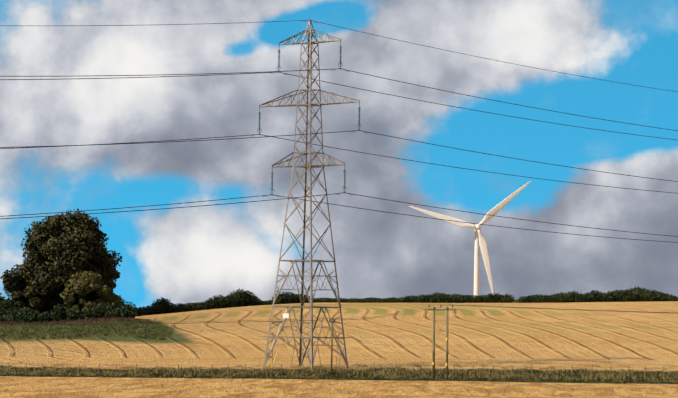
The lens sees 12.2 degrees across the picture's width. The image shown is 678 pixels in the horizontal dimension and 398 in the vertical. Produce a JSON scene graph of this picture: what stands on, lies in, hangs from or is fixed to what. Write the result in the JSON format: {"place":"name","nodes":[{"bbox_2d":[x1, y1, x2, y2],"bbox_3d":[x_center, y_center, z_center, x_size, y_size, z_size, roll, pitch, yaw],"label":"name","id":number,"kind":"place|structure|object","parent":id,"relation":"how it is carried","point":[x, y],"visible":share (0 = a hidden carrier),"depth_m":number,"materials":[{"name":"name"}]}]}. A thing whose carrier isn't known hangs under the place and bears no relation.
{"place":"outdoors","nodes":[
{"label":"outdoors","id":0,"kind":"place"},
{"bbox_2d":[0,301,677,397],"bbox_3d":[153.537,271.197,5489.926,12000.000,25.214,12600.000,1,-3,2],"label":"ground","id":1,"kind":"structure","parent":0,"point":[519,337],"depth_m":469.16,"materials":[{"name":"beige plant"}]},
{"bbox_2d":[0,209,121,312],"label":"tree","id":2,"kind":"object","parent":1,"relation":"on","point":[48,277],"depth_m":668.63,"materials":[{"name":"green plant"}]},
{"bbox_2d":[0,293,136,322],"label":"shrub","id":3,"kind":"object","parent":1,"relation":"on","point":[67,311],"depth_m":640.38,"materials":[{"name":"green plant"}]},
{"bbox_2d":[0,317,160,323],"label":"soil strip","id":4,"kind":"object","parent":1,"relation":"on","point":[118,319],"visible":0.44,"depth_m":571.27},
{"bbox_2d":[0,318,174,339],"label":"grass wedge","id":5,"kind":"object","parent":1,"relation":"on","point":[134,329],"depth_m":495.41,"materials":[{"name":"green plant"}]},
{"bbox_2d":[59,271,122,313],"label":"bush","id":6,"kind":"object","parent":1,"relation":"on","point":[78,280],"depth_m":653.03,"materials":[{"name":"green plant"}]},
{"bbox_2d":[259,19,359,368],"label":"pylon","id":7,"kind":"object","parent":1,"relation":"on","point":[309,166],"visible":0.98,"depth_m":411.41,"materials":[{"name":"metal"}]},
{"bbox_2d":[283,313,288,317],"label":"sign","id":8,"kind":"object","parent":7,"relation":"attached to","point":[285,315],"visible":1,"depth_m":408.56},
{"bbox_2d":[257,42,360,194],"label":"insulator fittings","id":9,"kind":"object","parent":7,"relation":"attached to","point":[357,124],"visible":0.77,"depth_m":409.59,"materials":[{"name":"grey metal"}]},
{"bbox_2d":[258,46,360,190],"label":"insulator discs","id":10,"kind":"object","parent":9,"relation":"attached to","point":[359,109],"visible":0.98,"depth_m":409.55,"materials":[{"name":"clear glass"}]},
{"bbox_2d":[0,20,677,242],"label":"conductors","id":11,"kind":"object","parent":7,"relation":"attached to","point":[325,146],"visible":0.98,"depth_m":413.14,"materials":[{"name":"grey"}]},
{"bbox_2d":[331,320,332,372],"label":"pole","id":12,"kind":"object","parent":1,"relation":"on","point":[331,344],"visible":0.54,"depth_m":402.47,"materials":[{"name":"brown wood"}]},
{"bbox_2d":[8,362,663,375],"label":"fence posts","id":13,"kind":"object","parent":1,"relation":"on","point":[339,369],"visible":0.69,"depth_m":401.46,"materials":[{"name":"brown wood"}]},
{"bbox_2d":[30,363,675,372],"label":"fence wires","id":14,"kind":"object","parent":13,"relation":"attached to","point":[310,368],"visible":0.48,"depth_m":401.43,"materials":[{"name":"grey metal"}]},
{"bbox_2d":[0,365,677,384],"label":"bank grass","id":15,"kind":"structure","parent":1,"relation":"on","point":[328,373],"depth_m":400.38,"materials":[{"name":"green plant"}]},
{"bbox_2d":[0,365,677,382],"bbox_3d":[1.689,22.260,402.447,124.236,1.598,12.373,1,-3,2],"label":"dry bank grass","id":16,"kind":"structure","parent":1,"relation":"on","point":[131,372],"depth_m":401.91,"materials":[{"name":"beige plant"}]},
{"bbox_2d":[0,376,677,397],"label":"stubble stalks","id":17,"kind":"object","parent":1,"relation":"on","point":[61,385],"visible":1,"depth_m":269.11,"materials":[{"name":"beige plant"}]},
{"bbox_2d":[0,286,677,321],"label":"hedge","id":18,"kind":"object","parent":1,"relation":"on","point":[649,294],"depth_m":708.20,"materials":[{"name":"green plant"}]},
{"bbox_2d":[432,310,447,380],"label":"poles","id":19,"kind":"object","parent":1,"relation":"on","point":[433,366],"visible":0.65,"depth_m":394.88,"materials":[{"name":"wood"}]},
{"bbox_2d":[424,307,456,334],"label":"crossarm","id":20,"kind":"object","parent":19,"relation":"attached to","point":[447,308],"visible":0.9,"depth_m":394.62,"materials":[{"name":"grey metal"}]},
{"bbox_2d":[0,304,677,324],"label":"wires","id":21,"kind":"object","parent":20,"relation":"attached to","point":[299,320],"visible":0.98,"depth_m":396.01,"materials":[{"name":"grey"}]},
{"bbox_2d":[410,180,531,296],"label":"wind turbine","id":22,"kind":"object","parent":1,"relation":"on","point":[480,242],"visible":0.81,"depth_m":1803.87,"materials":[{"name":"white metal"}]},
{"bbox_2d":[0,0,677,307],"label":"sky","id":23,"kind":"structure","parent":0,"point":[188,254],"materials":[{"name":"blue"}]}
]}

